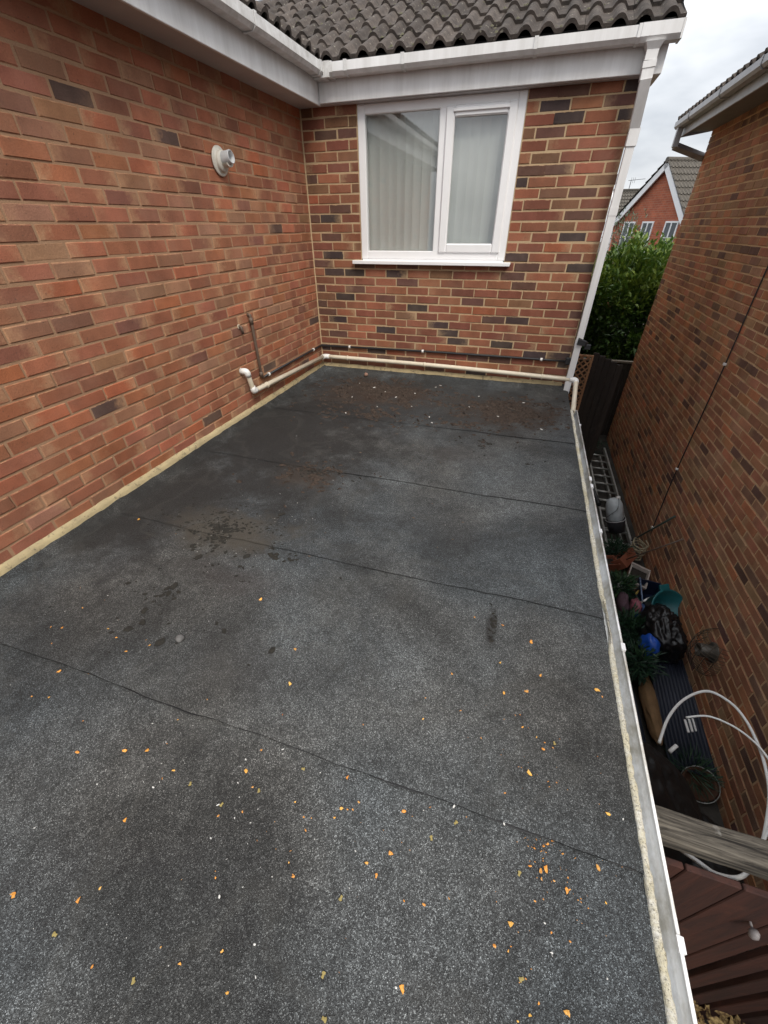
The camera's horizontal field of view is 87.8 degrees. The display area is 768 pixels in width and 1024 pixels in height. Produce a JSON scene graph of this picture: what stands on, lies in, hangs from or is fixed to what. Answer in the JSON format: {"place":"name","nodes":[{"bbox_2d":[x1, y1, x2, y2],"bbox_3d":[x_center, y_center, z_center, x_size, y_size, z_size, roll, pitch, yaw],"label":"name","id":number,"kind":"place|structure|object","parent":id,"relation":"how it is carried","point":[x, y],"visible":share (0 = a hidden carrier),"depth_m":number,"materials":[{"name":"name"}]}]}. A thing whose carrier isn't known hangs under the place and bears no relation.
{"place":"outdoors","nodes":[
{"label":"outdoors","id":0,"kind":"place"},
{"bbox_2d":[608,188,639,250],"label":"tiled house","id":1,"kind":"structure","parent":0,"point":[627,195],"depth_m":24.29,"materials":[{"name":"grey tile"}]},
{"bbox_2d":[599,207,653,251],"bbox_3d":[6.960,-6.955,12.276,1.715,3.853,1.567,10,37,15],"label":"tree","id":2,"kind":"object","parent":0,"point":[618,233],"visible":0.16,"depth_m":11.39,"materials":[{"name":"green plant"}]},
{"bbox_2d":[607,157,701,308],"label":"gabled house","id":3,"kind":"structure","parent":0,"point":[662,195],"depth_m":15.66,"materials":[{"name":"red brick"}]},
{"bbox_2d":[619,221,635,246],"bbox_3d":[10.709,-12.046,17.726,0.381,1.380,0.646,10,37,15],"label":"window","id":4,"kind":"structure","parent":3,"relation":"in","point":[628,223],"depth_m":17.56,"materials":[{"name":"white plastic"}]},
{"bbox_2d":[641,221,654,251],"bbox_3d":[10.909,-11.405,16.830,0.363,1.380,0.611,10,37,15],"label":"window","id":5,"kind":"structure","parent":3,"relation":"in","point":[649,224],"depth_m":16.51,"materials":[{"name":"white plastic"}]},
{"bbox_2d":[660,221,678,254],"bbox_3d":[11.143,-10.654,15.782,0.372,1.380,0.629,10,37,15],"label":"window","id":6,"kind":"structure","parent":3,"relation":"in","point":[670,227],"depth_m":15.53,"materials":[{"name":"white plastic"}]},
{"bbox_2d":[645,584,682,619],"bbox_3d":[2.812,0.940,3.955,0.358,0.366,0.337,10,37,15],"label":"teal tub","id":7,"kind":"object","parent":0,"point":[668,597],"visible":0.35,"depth_m":4.01,"materials":[{"name":"plastic"}]},
{"bbox_2d":[589,242,759,1023],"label":"ground","id":8,"kind":"structure","parent":0,"point":[711,811],"depth_m":5.46,"materials":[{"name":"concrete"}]},
{"bbox_2d":[0,0,687,576],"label":"brick house","id":9,"kind":"structure","parent":8,"relation":"on","point":[426,174],"depth_m":2.92,"materials":[{"name":"brick"}]},
{"bbox_2d":[211,145,234,176],"bbox_3d":[-1.087,-2.409,2.739,0.106,0.166,0.166,10,37,15],"label":"flue terminal","id":10,"kind":"object","parent":9,"relation":"attached to","point":[223,161],"visible":1,"depth_m":2.71,"materials":[{"name":"plastic"}]},
{"bbox_2d":[237,324,243,333],"bbox_3d":[-1.165,-1.486,3.242,0.050,0.070,0.034,10,37,15],"label":"overflow stub","id":11,"kind":"object","parent":9,"relation":"attached to","point":[240,327],"visible":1,"depth_m":3.23,"materials":[{"name":"beige plastic"}]},
{"bbox_2d":[246,313,264,378],"bbox_3d":[-1.107,-1.433,3.477,0.040,0.548,0.068,10,37,15],"label":"brown pipe","id":12,"kind":"object","parent":9,"relation":"attached to","point":[255,343],"visible":1,"depth_m":3.44,"materials":[{"name":"brown metal"}]},
{"bbox_2d":[239,354,578,413],"bbox_3d":[0.373,-1.198,3.721,2.830,0.480,1.599,10,37,15],"label":"waste pipe","id":13,"kind":"object","parent":9,"relation":"attached to","point":[257,389],"visible":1,"depth_m":4.14,"materials":[{"name":"beige plastic"}]},
{"bbox_2d":[264,344,570,376],"bbox_3d":[0.300,-1.698,4.252,2.978,0.067,1.149,-4,36,-6],"label":"pipe","id":14,"kind":"object","parent":9,"relation":"attached to","point":[567,360],"visible":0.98,"depth_m":4.19,"materials":[{"name":"black plastic"}]},
{"bbox_2d":[352,89,528,266],"bbox_3d":[0.431,-2.873,3.548,1.536,1.147,0.155,10,37,15],"label":"window","id":15,"kind":"structure","parent":9,"relation":"in","point":[437,175],"depth_m":3.53,"materials":[{"name":"white plastic"}]},
{"bbox_2d":[564,354,593,409],"bbox_3d":[2.367,-1.471,5.066,0.283,1.023,0.024,10,37,15],"label":"trellis","id":16,"kind":"object","parent":9,"relation":"attached to","point":[583,376],"visible":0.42,"depth_m":4.89,"materials":[{"name":"brown wood"}]},
{"bbox_2d":[577,338,590,349],"bbox_3d":[1.894,-1.592,3.774,0.126,0.100,0.028,8,37,12],"label":"pipe bracket","id":17,"kind":"object","parent":9,"relation":"attached to","point":[581,342],"visible":1,"depth_m":3.77,"materials":[{"name":"black plastic"}]},
{"bbox_2d":[0,365,697,1023],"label":"flat roof","id":18,"kind":"structure","parent":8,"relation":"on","point":[386,637],"depth_m":1.31,"materials":[{"name":"fabric"}]},
{"bbox_2d":[123,626,133,631],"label":"moss clump","id":19,"kind":"object","parent":18,"relation":"on","point":[128,628],"visible":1,"depth_m":1.70,"materials":[{"name":"grey plant"}]},
{"bbox_2d":[138,619,145,624],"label":"moss clump","id":20,"kind":"object","parent":18,"relation":"on","point":[142,622],"visible":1,"depth_m":1.72,"materials":[{"name":"grey plant"}]},
{"bbox_2d":[141,607,147,613],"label":"moss clump","id":21,"kind":"object","parent":18,"relation":"on","point":[144,610],"visible":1,"depth_m":1.78,"materials":[{"name":"grey plant"}]},
{"bbox_2d":[154,637,165,646],"bbox_3d":[-0.922,0.537,1.642,0.048,0.011,0.031,-23,41,-28],"label":"moss clump","id":22,"kind":"object","parent":18,"relation":"on","point":[161,641],"visible":1,"depth_m":1.64,"materials":[{"name":"plant"}]},
{"bbox_2d":[170,582,177,589],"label":"moss clump","id":23,"kind":"object","parent":18,"relation":"on","point":[174,585],"visible":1,"depth_m":1.90,"materials":[{"name":"grey plant"}]},
{"bbox_2d":[175,634,183,642],"bbox_3d":[-0.843,0.522,1.648,0.033,0.024,0.032,28,44,34],"label":"stone","id":24,"kind":"object","parent":18,"relation":"on","point":[179,638],"visible":1,"depth_m":1.64,"materials":[{"name":"grey stone"}]},
{"bbox_2d":[268,647,275,653],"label":"moss clump","id":25,"kind":"object","parent":18,"relation":"on","point":[271,650],"visible":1,"depth_m":1.61,"materials":[{"name":"plant"}]},
{"bbox_2d":[49,407,564,665],"bbox_3d":[0.269,-0.087,2.495,3.934,0.014,1.988,-21,41,-26],"label":"moss debris","id":26,"kind":"object","parent":18,"relation":"on","point":[218,528],"visible":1,"depth_m":2.23,"materials":[{"name":"black plant"}]},
{"bbox_2d":[33,398,607,988],"bbox_3d":[-0.260,0.030,2.343,2.538,0.012,4.818,10,37,15],"label":"grit","id":27,"kind":"object","parent":18,"relation":"on","point":[249,838],"visible":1,"depth_m":1.18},
{"bbox_2d":[83,710,616,982],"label":"fallen leaves","id":28,"kind":"object","parent":18,"relation":"on","point":[423,904],"visible":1,"depth_m":1.08,"materials":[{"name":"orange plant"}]},
{"bbox_2d":[224,380,559,589],"bbox_3d":[0.059,-0.429,2.979,2.462,0.012,3.483,10,37,15],"label":"bark debris","id":29,"kind":"object","parent":18,"relation":"on","point":[395,456],"visible":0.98,"depth_m":3.00,"materials":[{"name":"brown plant"}]},
{"bbox_2d":[232,372,569,507],"bbox_3d":[0.194,-0.710,3.360,2.643,0.023,2.699,10,37,15],"label":"leaf mould debris","id":30,"kind":"object","parent":18,"relation":"on","point":[525,413],"visible":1,"depth_m":3.69,"materials":[{"name":"black plant"}]},
{"bbox_2d":[399,984,403,993],"bbox_3d":[0.041,1.066,0.891,0.011,0.004,0.015,-9,37,-12],"label":"leaf scrap","id":31,"kind":"object","parent":18,"relation":"on","point":[401,986],"visible":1,"depth_m":0.89,"materials":[{"name":"plant"}]},
{"bbox_2d":[563,1010,569,1016],"bbox_3d":[0.395,1.085,0.863,0.014,0.004,0.011,5,36,7],"label":"leaf scrap","id":32,"kind":"object","parent":18,"relation":"on","point":[566,1012],"visible":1,"depth_m":0.86,"materials":[{"name":"orange plant"}]},
{"bbox_2d":[566,353,632,434],"bbox_3d":[4.506,-2.155,7.608,2.978,1.530,0.130,10,37,15],"label":"back fence","id":33,"kind":"object","parent":8,"relation":"on","point":[624,374],"visible":0.06,"depth_m":7.59,"materials":[{"name":"brown wood"}]},
{"bbox_2d":[578,353,622,466],"bbox_3d":[2.809,-1.078,5.578,0.372,2.170,0.022,10,37,15],"label":"fence panel","id":34,"kind":"object","parent":8,"relation":"on","point":[598,393],"visible":0.5,"depth_m":5.27,"materials":[{"name":"brown wood"}]},
{"bbox_2d":[595,440,610,454],"bbox_3d":[3.905,-1.200,7.438,0.558,0.380,0.413,-2,36,-2],"label":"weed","id":35,"kind":"object","parent":8,"relation":"on","point":[602,446],"visible":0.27,"depth_m":7.36,"materials":[{"name":"green plant"}]},
{"bbox_2d":[591,456,624,548],"bbox_3d":[3.327,-0.199,6.123,0.296,0.060,3.000,10,37,15],"label":"ladder","id":36,"kind":"object","parent":8,"relation":"on","point":[606,486],"visible":0.12,"depth_m":6.36,"materials":[{"name":"metal"}]},
{"bbox_2d":[589,448,631,549],"bbox_3d":[3.425,-0.341,6.177,0.328,0.065,3.000,10,37,15],"label":"ladder","id":37,"kind":"object","parent":36,"relation":"on","point":[599,508],"visible":0.56,"depth_m":6.14,"materials":[{"name":"metal"}]},
{"bbox_2d":[592,483,600,505],"bbox_3d":[3.148,-0.304,5.988,0.060,0.130,0.806,8,37,12],"label":"black pipe offcut","id":38,"kind":"object","parent":37,"relation":"on","point":[597,501],"visible":0.52,"depth_m":5.77,"materials":[{"name":"plastic"}]},
{"bbox_2d":[605,517,625,533],"bbox_3d":[3.076,0.156,5.314,0.260,0.243,0.247,10,37,15],"label":"bucket","id":39,"kind":"object","parent":37,"relation":"on","point":[616,527],"visible":0.67,"depth_m":5.23,"materials":[{"name":"black plastic"}]},
{"bbox_2d":[605,496,623,521],"bbox_3d":[3.033,-0.036,5.227,0.253,0.358,0.235,10,37,15],"label":"plastic jar","id":40,"kind":"object","parent":39,"relation":"in","point":[614,508],"visible":1,"depth_m":5.17,"materials":[{"name":"white plastic"}]},
{"bbox_2d":[606,555,620,571],"bbox_3d":[2.750,0.637,4.882,0.166,0.136,0.166,-2,36,-2],"label":"planter","id":41,"kind":"object","parent":8,"relation":"on","point":[611,566],"visible":0.52,"depth_m":4.85,"materials":[{"name":"ceramic"}]},
{"bbox_2d":[603,534,634,558],"bbox_3d":[2.898,0.508,5.000,0.427,0.458,0.499,10,37,15],"label":"potted plant","id":42,"kind":"object","parent":8,"relation":"on","point":[612,544],"visible":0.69,"depth_m":4.97,"materials":[{"name":"green plant"}]},
{"bbox_2d":[616,592,629,613],"bbox_3d":[2.545,0.951,4.255,0.105,0.197,0.311,10,37,15],"label":"cloth bundle","id":43,"kind":"object","parent":8,"relation":"on","point":[622,599],"visible":0.77,"depth_m":4.20,"materials":[{"name":"pink fabric"}]},
{"bbox_2d":[571,224,675,375],"bbox_3d":[5.218,-4.185,8.766,4.320,3.487,3.400,10,37,15],"label":"laurel bush","id":44,"kind":"object","parent":8,"relation":"on","point":[631,275],"visible":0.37,"depth_m":7.86,"materials":[{"name":"green plant"}]},
{"bbox_2d":[610,547,636,570],"bbox_3d":[2.945,0.574,4.905,0.354,0.202,0.199,-27,43,-32],"label":"planter","id":45,"kind":"object","parent":8,"relation":"on","point":[623,561],"visible":0.74,"depth_m":4.83,"materials":[{"name":"ceramic"}]},
{"bbox_2d":[626,538,683,559],"bbox_3d":[2.985,0.459,4.545,0.016,0.784,0.533,-16,38,-20],"label":"stick","id":46,"kind":"object","parent":45,"relation":"in","point":[655,548],"visible":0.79,"depth_m":4.42,"materials":[{"name":"brown wood"}]},
{"bbox_2d":[610,568,639,604],"bbox_3d":[2.614,0.836,4.446,0.430,0.446,0.474,10,37,15],"label":"potted plant","id":47,"kind":"object","parent":8,"relation":"on","point":[623,579],"visible":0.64,"depth_m":4.39,"materials":[{"name":"green plant"}]},
{"bbox_2d":[617,602,645,651],"bbox_3d":[2.450,1.155,3.906,0.452,0.490,0.531,10,37,15],"label":"potted plant","id":48,"kind":"object","parent":8,"relation":"on","point":[628,627],"visible":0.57,"depth_m":3.90,"materials":[{"name":"green plant"}]},
{"bbox_2d":[626,562,650,591],"bbox_3d":[2.927,0.778,4.622,0.208,0.171,0.354,22,42,28],"label":"planter","id":49,"kind":"object","parent":8,"relation":"on","point":[638,570],"visible":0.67,"depth_m":4.66,"materials":[{"name":"plastic"}]},
{"bbox_2d":[628,537,648,560],"bbox_3d":[3.166,0.463,4.982,0.177,0.253,0.253,10,37,15],"label":"rope coil","id":50,"kind":"object","parent":8,"relation":"on","point":[640,550],"visible":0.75,"depth_m":4.93,"materials":[{"name":"fabric"}]},
{"bbox_2d":[631,684,645,742],"bbox_3d":[2.132,1.649,3.530,0.180,0.023,0.900,9,37,13],"label":"corrugated panel","id":51,"kind":"object","parent":8,"relation":"on","point":[641,727],"visible":0.02,"depth_m":3.38,"materials":[{"name":"plastic"}]},
{"bbox_2d":[623,635,668,685],"bbox_3d":[2.301,1.369,3.606,0.455,0.493,0.476,10,37,15],"label":"potted plant","id":52,"kind":"object","parent":8,"relation":"on","point":[639,670],"visible":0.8,"depth_m":3.54,"materials":[{"name":"green plant"}]},
{"bbox_2d":[633,577,660,603],"bbox_3d":[2.912,0.949,4.397,0.221,0.213,0.380,14,38,19],"label":"navy crate","id":53,"kind":"object","parent":8,"relation":"on","point":[652,588],"visible":0.38,"depth_m":4.50,"materials":[{"name":"plastic"}]},
{"bbox_2d":[638,676,662,745],"bbox_3d":[2.273,1.657,3.417,0.124,0.143,0.688,10,37,15],"label":"paper sack","id":54,"kind":"object","parent":8,"relation":"on","point":[649,704],"visible":0.85,"depth_m":3.34,"materials":[{"name":"brown paper"}]},
{"bbox_2d":[626,515,675,543],"bbox_3d":[3.193,0.237,4.834,0.021,0.846,0.527,-1,36,-1],"label":"garden cane","id":55,"kind":"object","parent":8,"relation":"on","point":[658,525],"visible":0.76,"depth_m":4.69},
{"bbox_2d":[633,603,688,664],"bbox_3d":[2.631,1.166,3.826,0.402,0.562,0.536,10,37,15],"label":"rubbish bag","id":56,"kind":"object","parent":8,"relation":"on","point":[663,624],"visible":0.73,"depth_m":3.64,"materials":[{"name":"black plastic"}]},
{"bbox_2d":[638,633,660,656],"bbox_3d":[2.424,1.217,3.649,0.159,0.216,0.203,10,37,15],"label":"plastic bag","id":57,"kind":"object","parent":56,"relation":"on","point":[650,640],"visible":0.73,"depth_m":3.59,"materials":[{"name":"blue plastic"}]},
{"bbox_2d":[649,659,716,777],"bbox_3d":[2.499,1.672,3.398,0.296,0.068,1.050,12,37,16],"label":"corrugated panel","id":58,"kind":"object","parent":8,"relation":"on","point":[673,688],"visible":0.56,"depth_m":3.35,"materials":[{"name":"plastic"}]},
{"bbox_2d":[684,719,689,732],"bbox_3d":[2.475,1.750,3.264,0.018,0.014,0.110,10,37,15],"label":"white strip","id":59,"kind":"object","parent":58,"relation":"on","point":[686,725],"visible":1,"depth_m":3.25,"materials":[{"name":"plastic"}]},
{"bbox_2d":[688,719,693,731],"bbox_3d":[2.510,1.748,3.267,0.018,0.014,0.110,10,37,15],"label":"white strip","id":60,"kind":"object","parent":58,"relation":"on","point":[690,725],"visible":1,"depth_m":3.26,"materials":[{"name":"plastic"}]},
{"bbox_2d":[606,47,767,946],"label":"neighbour house","id":61,"kind":"structure","parent":8,"relation":"on","point":[711,568],"depth_m":3.98,"materials":[{"name":"brick"}]},
{"bbox_2d":[687,628,728,676],"bbox_3d":[2.650,1.150,3.325,0.164,0.344,0.344,10,37,15],"label":"flue guard","id":62,"kind":"object","parent":61,"relation":"attached to","point":[710,652],"visible":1,"depth_m":3.28,"materials":[{"name":"metal"}]},
{"bbox_2d":[651,266,767,530],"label":"cable","id":63,"kind":"object","parent":61,"relation":"attached to","point":[724,365],"depth_m":4.03,"materials":[{"name":"black plastic"}]},
{"bbox_2d":[655,805,767,880],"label":"timber beam","id":64,"kind":"structure","parent":61,"relation":"attached to","point":[720,845],"depth_m":1.30,"materials":[{"name":"brown wood"}]},
{"bbox_2d":[658,690,767,880],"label":"white hose","id":65,"kind":"object","parent":64,"relation":"hanging from","point":[764,836],"visible":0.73,"depth_m":2.15,"materials":[{"name":"white plastic"}]},
{"bbox_2d":[665,856,767,1023],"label":"garden gate","id":66,"kind":"structure","parent":61,"relation":"attached to","point":[722,922],"depth_m":1.48,"materials":[{"name":"brown wood"}]},
{"bbox_2d":[659,741,724,805],"bbox_3d":[2.330,1.956,2.994,0.480,0.403,0.494,10,37,15],"label":"weed","id":67,"kind":"object","parent":8,"relation":"on","point":[717,777],"visible":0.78,"depth_m":2.96,"materials":[{"name":"green plant"}]},
{"bbox_2d":[681,765,720,803],"bbox_3d":[2.341,2.021,2.965,0.234,0.186,0.204,10,37,15],"label":"hanging basket","id":68,"kind":"object","parent":8,"relation":"on","point":[687,774],"visible":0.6,"depth_m":2.97,"materials":[{"name":"metal"}]},
{"bbox_2d":[693,1000,744,1023],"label":"fallen leaves","id":69,"kind":"object","parent":8,"relation":"on","point":[722,1018],"visible":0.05,"depth_m":1.92,"materials":[{"name":"brown plant"}]},
{"bbox_3d":[2.667,1.068,4.191,0.179,0.192,0.168,10,37,15],"label":"blue tub","id":70,"kind":"object","parent":8,"relation":"on","visible":0},
{"bbox_2d":[630,598,641,613],"bbox_3d":[2.643,0.992,4.181,0.116,0.150,0.204,10,37,15],"label":"pink bag","id":71,"kind":"object","parent":70,"relation":"on","point":[637,601],"visible":0.59,"depth_m":4.14,"materials":[{"name":"pink plastic"}]},
{"bbox_2d":[600,0,767,241],"label":"sky","id":72,"kind":"structure","parent":0,"point":[719,37],"materials":[{"name":"white"}]},
{"bbox_2d":[642,741,745,970],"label":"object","id":73,"kind":"object","parent":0,"point":[671,789],"visible":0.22,"depth_m":2.40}
]}

